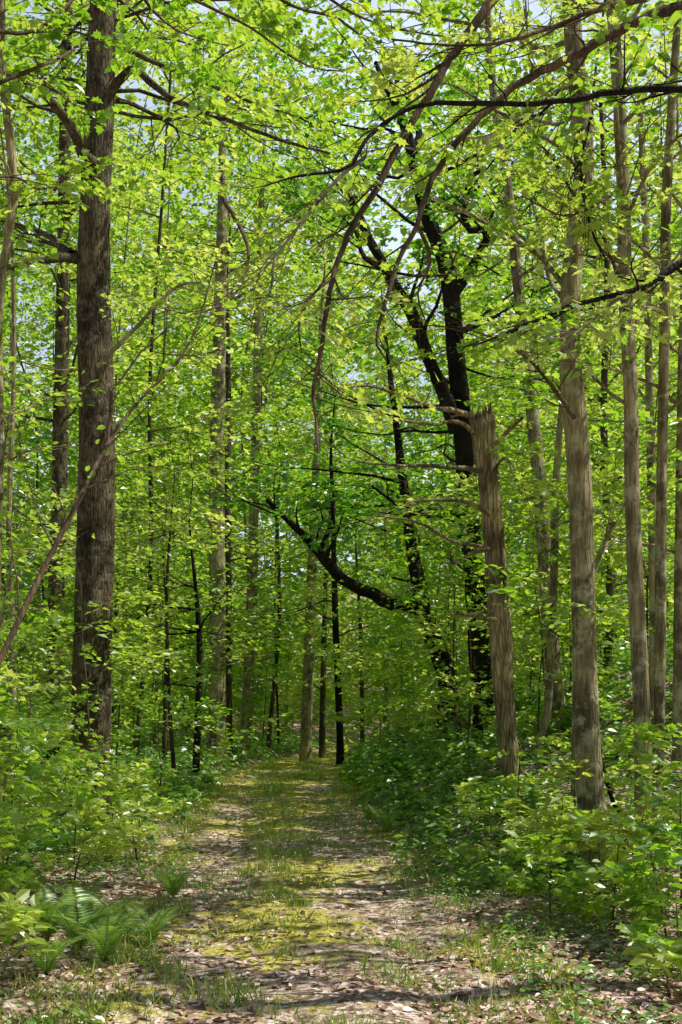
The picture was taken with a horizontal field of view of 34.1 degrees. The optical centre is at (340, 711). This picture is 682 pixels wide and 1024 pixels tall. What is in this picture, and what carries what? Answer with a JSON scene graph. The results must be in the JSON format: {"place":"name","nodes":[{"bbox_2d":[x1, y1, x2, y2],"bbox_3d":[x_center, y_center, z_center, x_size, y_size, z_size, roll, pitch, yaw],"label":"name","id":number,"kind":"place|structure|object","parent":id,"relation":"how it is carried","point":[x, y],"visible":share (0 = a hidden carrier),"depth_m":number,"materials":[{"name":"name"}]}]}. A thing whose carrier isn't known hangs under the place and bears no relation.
{"place":"outdoors","nodes":[
{"label":"outdoors","id":0,"kind":"place"},
{"bbox_2d":[110,749,561,1023],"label":"forest path","id":1,"kind":"structure","parent":0,"point":[345,948],"depth_m":8.08,"materials":[{"name":"brown soil"}]},
{"bbox_2d":[0,592,681,1023],"bbox_3d":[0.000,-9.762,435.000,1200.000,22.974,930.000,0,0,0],"label":"ground","id":2,"kind":"structure","parent":0,"point":[296,730],"depth_m":10.22,"materials":[{"name":"green plant"}]},
{"bbox_2d":[0,889,56,996],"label":"maple seedling","id":3,"kind":"object","parent":2,"relation":"on","point":[19,923],"visible":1,"depth_m":6.31,"materials":[{"name":"green plant"}]},
{"bbox_2d":[0,711,82,862],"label":"maple seedling","id":4,"kind":"object","parent":2,"relation":"on","point":[33,769],"visible":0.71,"depth_m":9.25,"materials":[{"name":"green plant"}]},
{"bbox_2d":[0,664,88,865],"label":"maple seedling","id":5,"kind":"object","parent":2,"relation":"on","point":[10,674],"visible":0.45,"depth_m":10.39,"materials":[{"name":"green plant"}]},
{"bbox_2d":[0,707,94,888],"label":"maple seedling","id":6,"kind":"object","parent":2,"relation":"on","point":[49,725],"visible":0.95,"depth_m":7.25,"materials":[{"name":"green plant"}]},
{"bbox_2d":[0,606,94,815],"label":"maple seedling","id":7,"kind":"object","parent":2,"relation":"on","point":[4,697],"visible":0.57,"depth_m":12.74,"materials":[{"name":"green plant"}]},
{"bbox_2d":[0,0,105,901],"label":"maple tree","id":8,"kind":"object","parent":2,"relation":"on","point":[10,167],"visible":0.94,"depth_m":8.47,"materials":[{"name":"green plant"}]},
{"bbox_2d":[0,0,124,63],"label":"overhanging branch","id":9,"kind":"object","parent":8,"relation":"attached to","point":[59,21],"visible":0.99,"depth_m":8.23,"materials":[{"name":"green plant"}]},
{"bbox_2d":[0,148,139,232],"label":"overhanging branch","id":10,"kind":"object","parent":8,"relation":"attached to","point":[67,187],"visible":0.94,"depth_m":8.39,"materials":[{"name":"green plant"}]},
{"bbox_2d":[0,5,157,137],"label":"overhanging branch","id":11,"kind":"object","parent":8,"relation":"attached to","point":[16,73],"visible":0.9,"depth_m":8.43,"materials":[{"name":"green plant"}]},
{"bbox_2d":[0,91,170,689],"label":"forest tree","id":12,"kind":"object","parent":2,"relation":"on","point":[46,305],"visible":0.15,"depth_m":37.06,"materials":[{"name":"green plant"}]},
{"bbox_2d":[0,10,179,783],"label":"slender tree","id":13,"kind":"object","parent":2,"relation":"on","point":[11,457],"visible":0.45,"depth_m":18.97,"materials":[{"name":"green plant"}]},
{"bbox_2d":[30,802,150,898],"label":"maple seedling","id":14,"kind":"object","parent":2,"relation":"on","point":[111,849],"visible":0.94,"depth_m":9.65,"materials":[{"name":"green plant"}]},
{"bbox_2d":[0,500,183,819],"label":"sapling","id":15,"kind":"object","parent":2,"relation":"on","point":[117,654],"visible":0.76,"depth_m":14.06,"materials":[{"name":"green plant"}]},
{"bbox_2d":[70,904,152,961],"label":"fern","id":16,"kind":"object","parent":2,"relation":"on","point":[101,934],"visible":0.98,"depth_m":6.98,"materials":[{"name":"green plant"}]},
{"bbox_2d":[1,514,226,792],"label":"sapling","id":17,"kind":"object","parent":2,"relation":"on","point":[160,612],"visible":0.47,"depth_m":16.82,"materials":[{"name":"green plant"}]},
{"bbox_2d":[18,486,214,796],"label":"sapling","id":18,"kind":"object","parent":2,"relation":"on","point":[148,515],"visible":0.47,"depth_m":18.34,"materials":[{"name":"green plant"}]},
{"bbox_2d":[0,0,268,763],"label":"oak tree","id":19,"kind":"object","parent":2,"relation":"on","point":[63,344],"visible":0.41,"depth_m":21.87,"materials":[{"name":"green plant"}]},
{"bbox_2d":[0,0,270,749],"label":"forest tree","id":20,"kind":"object","parent":2,"relation":"on","point":[41,319],"visible":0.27,"depth_m":31.25,"materials":[{"name":"green plant"}]},
{"bbox_2d":[0,0,294,760],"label":"forest tree","id":21,"kind":"object","parent":2,"relation":"on","point":[208,359],"visible":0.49,"depth_m":27.31,"materials":[{"name":"green plant"}]},
{"bbox_2d":[1,0,296,650],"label":"forest tree","id":22,"kind":"object","parent":2,"relation":"on","point":[191,224],"visible":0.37,"depth_m":33.45,"materials":[{"name":"green plant"}]},
{"bbox_2d":[19,0,279,746],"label":"forest tree","id":23,"kind":"object","parent":2,"relation":"on","point":[120,213],"visible":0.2,"depth_m":36.19,"materials":[{"name":"green plant"}]},
{"bbox_2d":[69,430,250,776],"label":"slender tree","id":24,"kind":"object","parent":2,"relation":"on","point":[164,732],"visible":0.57,"depth_m":25.95,"materials":[{"name":"green plant"}]},
{"bbox_2d":[0,240,334,664],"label":"leaning sapling","id":25,"kind":"object","parent":2,"relation":"on","point":[63,529],"visible":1,"depth_m":7.02,"materials":[{"name":"green plant"}]},
{"bbox_2d":[29,365,307,790],"bbox_3d":[-3.251,-2.603,21.950,5.230,8.996,4.189,0,0,0],"label":"slender tree","id":26,"kind":"object","parent":2,"relation":"on","point":[167,581],"visible":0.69,"depth_m":21.96,"materials":[{"name":"green plant"}]},
{"bbox_2d":[55,639,293,795],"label":"sapling","id":27,"kind":"object","parent":2,"relation":"on","point":[186,717],"visible":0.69,"depth_m":18.35,"materials":[{"name":"green plant"}]},
{"bbox_2d":[112,385,279,784],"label":"slender tree","id":28,"kind":"object","parent":2,"relation":"on","point":[199,631],"visible":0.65,"depth_m":23.95,"materials":[{"name":"green plant"}]},
{"bbox_2d":[0,0,440,832],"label":"oak tree","id":29,"kind":"object","parent":2,"relation":"on","point":[96,506],"visible":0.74,"depth_m":14.82,"materials":[{"name":"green plant"}]},
{"bbox_2d":[96,206,319,367],"bbox_3d":[-1.708,-4.812,12.873,3.538,0.955,1.302,0,0,35],"label":"overhanging branch","id":30,"kind":"object","parent":29,"relation":"attached to","point":[119,344],"visible":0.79,"depth_m":13.05,"materials":[{"name":"green plant"}]},
{"bbox_2d":[123,195,319,334],"bbox_3d":[-1.207,-4.505,10.688,1.368,2.176,2.687,0,0,27],"label":"overhanging branch","id":31,"kind":"object","parent":29,"relation":"attached to","point":[195,298],"visible":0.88,"depth_m":11.03,"materials":[{"name":"green plant"}]},
{"bbox_2d":[169,594,281,732],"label":"sapling","id":32,"kind":"object","parent":2,"relation":"on","point":[270,666],"visible":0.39,"depth_m":32.73,"materials":[{"name":"green plant"}]},
{"bbox_2d":[115,1,340,767],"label":"slender tree","id":33,"kind":"object","parent":2,"relation":"on","point":[217,692],"visible":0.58,"depth_m":30.85,"materials":[{"name":"green plant"}]},
{"bbox_2d":[110,0,356,692],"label":"forest tree","id":34,"kind":"object","parent":2,"relation":"on","point":[247,145],"visible":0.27,"depth_m":40.68,"materials":[{"name":"green plant"}]},
{"bbox_2d":[143,168,324,765],"bbox_3d":[-3.167,-7.226,31.851,5.014,18.000,4.642,0,0,-14],"label":"slender tree","id":35,"kind":"object","parent":2,"relation":"on","point":[228,393],"visible":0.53,"depth_m":31.73,"materials":[{"name":"green plant"}]},
{"bbox_2d":[148,20,344,759],"bbox_3d":[-3.055,-9.726,36.006,6.398,22.988,6.000,0,0,0],"label":"slender tree","id":36,"kind":"object","parent":2,"relation":"on","point":[246,724],"visible":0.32,"depth_m":35.87,"materials":[{"name":"green plant"}]},
{"bbox_2d":[127,22,387,660],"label":"forest tree","id":37,"kind":"object","parent":2,"relation":"on","point":[302,279],"visible":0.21,"depth_m":44.31,"materials":[{"name":"green plant"}]},
{"bbox_2d":[151,0,372,749],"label":"forest tree","id":38,"kind":"object","parent":2,"relation":"on","point":[262,403],"visible":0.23,"depth_m":41.70,"materials":[{"name":"green plant"}]},
{"bbox_2d":[231,399,336,757],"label":"slender tree","id":39,"kind":"object","parent":2,"relation":"on","point":[276,660],"visible":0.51,"depth_m":36.94,"materials":[{"name":"green plant"}]},
{"bbox_2d":[231,202,398,761],"bbox_3d":[-0.993,-7.287,36.011,5.991,18.312,6.250,0,0,0],"label":"slender tree","id":40,"kind":"object","parent":2,"relation":"on","point":[305,753],"visible":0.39,"depth_m":35.87,"materials":[{"name":"green plant"}]},
{"bbox_2d":[267,397,374,758],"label":"slender tree","id":41,"kind":"object","parent":2,"relation":"on","point":[322,739],"visible":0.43,"depth_m":37.92,"materials":[{"name":"green plant"}]},
{"bbox_2d":[238,326,429,764],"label":"slender tree","id":42,"kind":"object","parent":2,"relation":"on","point":[335,626],"visible":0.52,"depth_m":33.91,"materials":[{"name":"green plant"}]},
{"bbox_2d":[0,756,676,1023],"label":"grass","id":43,"kind":"structure","parent":2,"relation":"on","point":[496,962],"depth_m":7.93,"materials":[{"name":"green plant"}]},
{"bbox_2d":[0,0,681,750],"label":"distant trees","id":44,"kind":"object","parent":2,"relation":"on","point":[370,366],"visible":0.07,"depth_m":57.23,"materials":[{"name":"green plant"}]},
{"bbox_2d":[0,627,681,896],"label":"undergrowth plants","id":45,"kind":"object","parent":2,"relation":"on","point":[365,763],"visible":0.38,"depth_m":16.62,"materials":[{"name":"green plant"}]},
{"bbox_2d":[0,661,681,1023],"bbox_3d":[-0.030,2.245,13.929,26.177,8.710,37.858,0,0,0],"label":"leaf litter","id":46,"kind":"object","parent":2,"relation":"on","point":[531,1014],"visible":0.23,"depth_m":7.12,"materials":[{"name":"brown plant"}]},
{"bbox_2d":[0,759,681,1023],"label":"woodland herbs","id":47,"kind":"object","parent":2,"relation":"on","point":[585,1019],"visible":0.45,"depth_m":8.01,"materials":[{"name":"green plant"}]},
{"bbox_2d":[197,236,534,746],"bbox_3d":[0.809,-4.716,22.248,6.919,11.236,5.832,0,0,0],"label":"leaning oak tree","id":48,"kind":"object","parent":2,"relation":"on","point":[334,570],"visible":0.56,"depth_m":21.87,"materials":[{"name":"green plant"}]},
{"bbox_2d":[318,644,436,747],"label":"sapling","id":49,"kind":"object","parent":2,"relation":"on","point":[350,719],"visible":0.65,"depth_m":26.95,"materials":[{"name":"green plant"}]},
{"bbox_2d":[314,503,540,764],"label":"sapling","id":50,"kind":"object","parent":2,"relation":"on","point":[416,596],"visible":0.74,"depth_m":17.00,"materials":[{"name":"green plant"}]},
{"bbox_2d":[319,371,543,799],"bbox_3d":[1.154,-1.232,12.997,2.384,5.093,3.389,0,0,9],"label":"dead tree","id":51,"kind":"object","parent":2,"relation":"on","point":[482,430],"visible":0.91,"depth_m":13.38,"materials":[{"name":"brown wood"}]},
{"bbox_2d":[340,433,530,696],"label":"sapling","id":52,"kind":"object","parent":2,"relation":"on","point":[375,633],"visible":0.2,"depth_m":25.03,"materials":[{"name":"green plant"}]},
{"bbox_2d":[242,0,641,738],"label":"dark oak tree","id":53,"kind":"object","parent":2,"relation":"on","point":[458,386],"visible":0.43,"depth_m":19.86,"materials":[{"name":"green plant"}]},
{"bbox_2d":[331,328,563,692],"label":"sapling","id":54,"kind":"object","parent":2,"relation":"on","point":[409,552],"visible":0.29,"depth_m":22.83,"materials":[{"name":"green plant"}]},
{"bbox_2d":[334,492,570,765],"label":"sapling","id":55,"kind":"object","parent":2,"relation":"on","point":[440,644],"visible":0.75,"depth_m":15.96,"materials":[{"name":"green plant"}]},
{"bbox_2d":[314,0,630,881],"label":"maple tree","id":56,"kind":"object","parent":2,"relation":"on","point":[584,662],"visible":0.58,"depth_m":10.31,"materials":[{"name":"green plant"}]},
{"bbox_2d":[228,0,461,101],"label":"overhanging branch","id":57,"kind":"object","parent":56,"relation":"attached to","point":[279,9],"visible":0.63,"depth_m":8.42,"materials":[{"name":"green plant"}]},
{"bbox_2d":[174,0,370,142],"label":"overhanging branch","id":58,"kind":"object","parent":57,"relation":"attached to","point":[334,61],"visible":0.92,"depth_m":8.56,"materials":[{"name":"green plant"}]},
{"bbox_2d":[104,0,283,121],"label":"overhanging branch","id":59,"kind":"object","parent":58,"relation":"attached to","point":[209,72],"visible":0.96,"depth_m":8.63,"materials":[{"name":"green plant"}]},
{"bbox_2d":[292,0,551,86],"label":"overhanging branch","id":60,"kind":"object","parent":56,"relation":"attached to","point":[426,9],"visible":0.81,"depth_m":8.46,"materials":[{"name":"green plant"}]},
{"bbox_2d":[353,287,632,419],"bbox_3d":[1.262,-3.073,9.258,2.262,0.890,1.483,0,0,-29],"label":"overhanging branch","id":61,"kind":"object","parent":56,"relation":"attached to","point":[408,307],"visible":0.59,"depth_m":9.35,"materials":[{"name":"green plant"}]},
{"bbox_2d":[324,227,501,375],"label":"overhanging branch","id":62,"kind":"object","parent":61,"relation":"attached to","point":[425,272],"visible":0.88,"depth_m":9.08,"materials":[{"name":"green plant"}]},
{"bbox_2d":[365,243,681,395],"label":"overhanging branch","id":63,"kind":"object","parent":56,"relation":"attached to","point":[569,317],"visible":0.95,"depth_m":6.82,"materials":[{"name":"green plant"}]},
{"bbox_2d":[484,254,676,388],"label":"overhanging branch","id":64,"kind":"object","parent":63,"relation":"attached to","point":[641,332],"visible":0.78,"depth_m":7.08,"materials":[{"name":"green plant"}]},
{"bbox_2d":[428,776,526,872],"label":"maple seedling","id":65,"kind":"object","parent":2,"relation":"on","point":[483,853],"visible":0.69,"depth_m":10.87,"materials":[{"name":"green plant"}]},
{"bbox_2d":[392,483,569,752],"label":"slender tree","id":66,"kind":"object","parent":2,"relation":"on","point":[477,719],"visible":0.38,"depth_m":17.96,"materials":[{"name":"green plant"}]},
{"bbox_2d":[374,428,596,714],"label":"sapling","id":67,"kind":"object","parent":2,"relation":"on","point":[464,573],"visible":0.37,"depth_m":19.03,"materials":[{"name":"green plant"}]},
{"bbox_2d":[467,730,570,828],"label":"maple seedling","id":68,"kind":"object","parent":2,"relation":"on","point":[502,784],"visible":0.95,"depth_m":12.01,"materials":[{"name":"green plant"}]},
{"bbox_2d":[398,312,655,737],"bbox_3d":[2.689,-2.164,15.159,3.000,5.852,3.591,0,0,-43],"label":"sapling","id":69,"kind":"object","parent":2,"relation":"on","point":[523,670],"visible":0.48,"depth_m":15.00,"materials":[{"name":"green plant"}]},
{"bbox_2d":[391,0,663,665],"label":"forest tree","id":70,"kind":"object","parent":2,"relation":"on","point":[536,261],"visible":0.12,"depth_m":36.54,"materials":[{"name":"green plant"}]},
{"bbox_2d":[388,1,681,660],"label":"forest tree","id":71,"kind":"object","parent":2,"relation":"on","point":[456,14],"visible":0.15,"depth_m":30.47,"materials":[{"name":"green plant"}]},
{"bbox_2d":[396,11,681,735],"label":"maple tree","id":72,"kind":"object","parent":2,"relation":"on","point":[558,698],"visible":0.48,"depth_m":15.95,"materials":[{"name":"green plant"}]},
{"bbox_2d":[488,827,592,915],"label":"maple seedling","id":73,"kind":"object","parent":2,"relation":"on","point":[518,880],"visible":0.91,"depth_m":8.50,"materials":[{"name":"green plant"}]},
{"bbox_2d":[418,0,681,640],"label":"forest tree","id":74,"kind":"object","parent":2,"relation":"on","point":[647,76],"visible":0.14,"depth_m":28.58,"materials":[{"name":"green plant"}]},
{"bbox_2d":[439,466,670,733],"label":"sapling","id":75,"kind":"object","parent":2,"relation":"on","point":[467,619],"visible":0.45,"depth_m":15.52,"materials":[{"name":"green plant"}]},
{"bbox_2d":[495,796,616,895],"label":"maple seedling","id":76,"kind":"object","parent":2,"relation":"on","point":[552,824],"visible":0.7,"depth_m":9.42,"materials":[{"name":"green plant"}]},
{"bbox_2d":[443,275,676,758],"bbox_3d":[2.953,-2.691,14.811,2.894,7.162,3.418,0,0,-30],"label":"slender tree","id":77,"kind":"object","parent":2,"relation":"on","point":[553,536],"visible":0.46,"depth_m":14.95,"materials":[{"name":"green plant"}]},
{"bbox_2d":[477,564,647,853],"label":"slender tree","id":78,"kind":"object","parent":2,"relation":"on","point":[613,614],"visible":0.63,"depth_m":10.78,"materials":[{"name":"green plant"}]},
{"bbox_2d":[460,0,681,676],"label":"slender tree","id":79,"kind":"object","parent":2,"relation":"on","point":[610,587],"visible":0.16,"depth_m":19.95,"materials":[{"name":"green plant"}]},
{"bbox_2d":[465,0,681,895],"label":"beech tree","id":80,"kind":"object","parent":2,"relation":"on","point":[638,648],"visible":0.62,"depth_m":9.74,"materials":[{"name":"green plant"}]},
{"bbox_2d":[348,50,575,212],"bbox_3d":[1.143,-4.336,8.450,1.957,1.155,1.328,0,0,-28],"label":"overhanging branch","id":81,"kind":"object","parent":80,"relation":"attached to","point":[548,120],"visible":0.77,"depth_m":8.49,"materials":[{"name":"green plant"}]},
{"bbox_2d":[318,0,681,423],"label":"overhanging branch","id":82,"kind":"object","parent":80,"relation":"attached to","point":[591,45],"visible":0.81,"depth_m":8.10,"materials":[{"name":"brown plant"}]},
{"bbox_2d":[160,0,681,218],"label":"overhanging branch","id":83,"kind":"object","parent":82,"relation":"attached to","point":[637,90],"visible":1,"depth_m":7.33,"materials":[{"name":"green plant"}]},
{"bbox_2d":[357,0,649,106],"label":"overhanging branch","id":84,"kind":"object","parent":80,"relation":"attached to","point":[565,19],"visible":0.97,"depth_m":8.05,"materials":[{"name":"green plant"}]},
{"bbox_2d":[263,0,497,485],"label":"overhanging branch","id":85,"kind":"object","parent":84,"relation":"attached to","point":[479,18],"visible":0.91,"depth_m":7.59,"materials":[{"name":"green plant"}]},
{"bbox_2d":[190,155,366,398],"bbox_3d":[-0.453,-3.118,7.843,1.226,1.984,1.564,0,0,9],"label":"overhanging branch","id":86,"kind":"object","parent":85,"relation":"attached to","point":[242,270],"visible":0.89,"depth_m":7.92,"materials":[{"name":"green plant"}]},
{"bbox_2d":[215,228,418,434],"bbox_3d":[-0.137,-2.601,7.975,1.463,1.374,1.110,0,0,10],"label":"overhanging branch","id":87,"kind":"object","parent":85,"relation":"attached to","point":[385,267],"visible":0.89,"depth_m":7.85,"materials":[{"name":"green plant"}]},
{"bbox_2d":[435,42,646,274],"bbox_3d":[1.664,-4.363,9.121,1.612,1.257,1.783,0,0,-30],"label":"overhanging branch","id":88,"kind":"object","parent":80,"relation":"attached to","point":[524,171],"visible":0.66,"depth_m":9.15,"materials":[{"name":"green plant"}]},
{"bbox_2d":[465,128,675,246],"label":"overhanging branch","id":89,"kind":"object","parent":80,"relation":"attached to","point":[595,196],"visible":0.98,"depth_m":8.75,"materials":[{"name":"green plant"}]},
{"bbox_2d":[519,117,655,337],"bbox_3d":[1.993,-3.978,9.055,1.036,1.685,1.247,0,0,0],"label":"overhanging branch","id":90,"kind":"object","parent":80,"relation":"attached to","point":[583,230],"visible":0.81,"depth_m":9.04,"materials":[{"name":"green plant"}]},
{"bbox_2d":[611,75,681,216],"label":"overhanging branch","id":91,"kind":"object","parent":80,"relation":"attached to","point":[658,149],"visible":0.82,"depth_m":9.33,"materials":[{"name":"green plant"}]},
{"bbox_2d":[468,28,681,769],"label":"slender tree","id":92,"kind":"object","parent":2,"relation":"on","point":[677,671],"visible":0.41,"depth_m":12.93,"materials":[{"name":"green plant"}]},
{"bbox_2d":[485,401,681,806],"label":"slender tree","id":93,"kind":"object","parent":2,"relation":"on","point":[610,462],"visible":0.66,"depth_m":11.99,"materials":[{"name":"green plant"}]},
{"bbox_2d":[486,0,681,721],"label":"slender tree","id":94,"kind":"object","parent":2,"relation":"on","point":[651,448],"visible":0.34,"depth_m":13.96,"materials":[{"name":"green plant"}]},
{"bbox_2d":[491,0,681,870],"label":"beech tree","id":95,"kind":"object","parent":2,"relation":"on","point":[664,411],"visible":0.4,"depth_m":10.56,"materials":[{"name":"green plant"}]},
{"bbox_2d":[532,800,646,894],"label":"maple seedling","id":96,"kind":"object","parent":2,"relation":"on","point":[573,846],"visible":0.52,"depth_m":9.01,"materials":[{"name":"green plant"}]},
{"bbox_2d":[537,807,659,925],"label":"maple seedling","id":97,"kind":"object","parent":2,"relation":"on","point":[629,889],"visible":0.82,"depth_m":8.07,"materials":[{"name":"green plant"}]},
{"bbox_2d":[522,206,681,654],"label":"sapling","id":98,"kind":"object","parent":2,"relation":"on","point":[601,566],"visible":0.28,"depth_m":14.40,"materials":[{"name":"green plant"}]},
{"bbox_2d":[565,692,681,811],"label":"maple seedling","id":99,"kind":"object","parent":2,"relation":"on","point":[620,746],"visible":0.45,"depth_m":11.06,"materials":[{"name":"green plant"}]},
{"bbox_2d":[573,840,681,935],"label":"maple seedling","id":100,"kind":"object","parent":2,"relation":"on","point":[641,853],"visible":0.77,"depth_m":7.52,"materials":[{"name":"green plant"}]},
{"bbox_2d":[610,792,681,921],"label":"maple seedling","id":101,"kind":"object","parent":2,"relation":"on","point":[675,830],"visible":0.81,"depth_m":7.99,"materials":[{"name":"green plant"}]},
{"bbox_2d":[615,861,681,955],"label":"maple seedling","id":102,"kind":"object","parent":2,"relation":"on","point":[639,928],"visible":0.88,"depth_m":7.24,"materials":[{"name":"green plant"}]},
{"bbox_2d":[619,722,681,855],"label":"maple seedling","id":103,"kind":"object","parent":2,"relation":"on","point":[653,759],"visible":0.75,"depth_m":9.27,"materials":[{"name":"green plant"}]},
{"bbox_2d":[619,940,681,995],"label":"maple seedling","id":104,"kind":"object","parent":2,"relation":"on","point":[639,951],"visible":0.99,"depth_m":6.39,"materials":[{"name":"green plant"}]},
{"bbox_2d":[0,0,681,594],"label":"sky","id":105,"kind":"structure","parent":0,"point":[534,7],"materials":[{"name":"white"}]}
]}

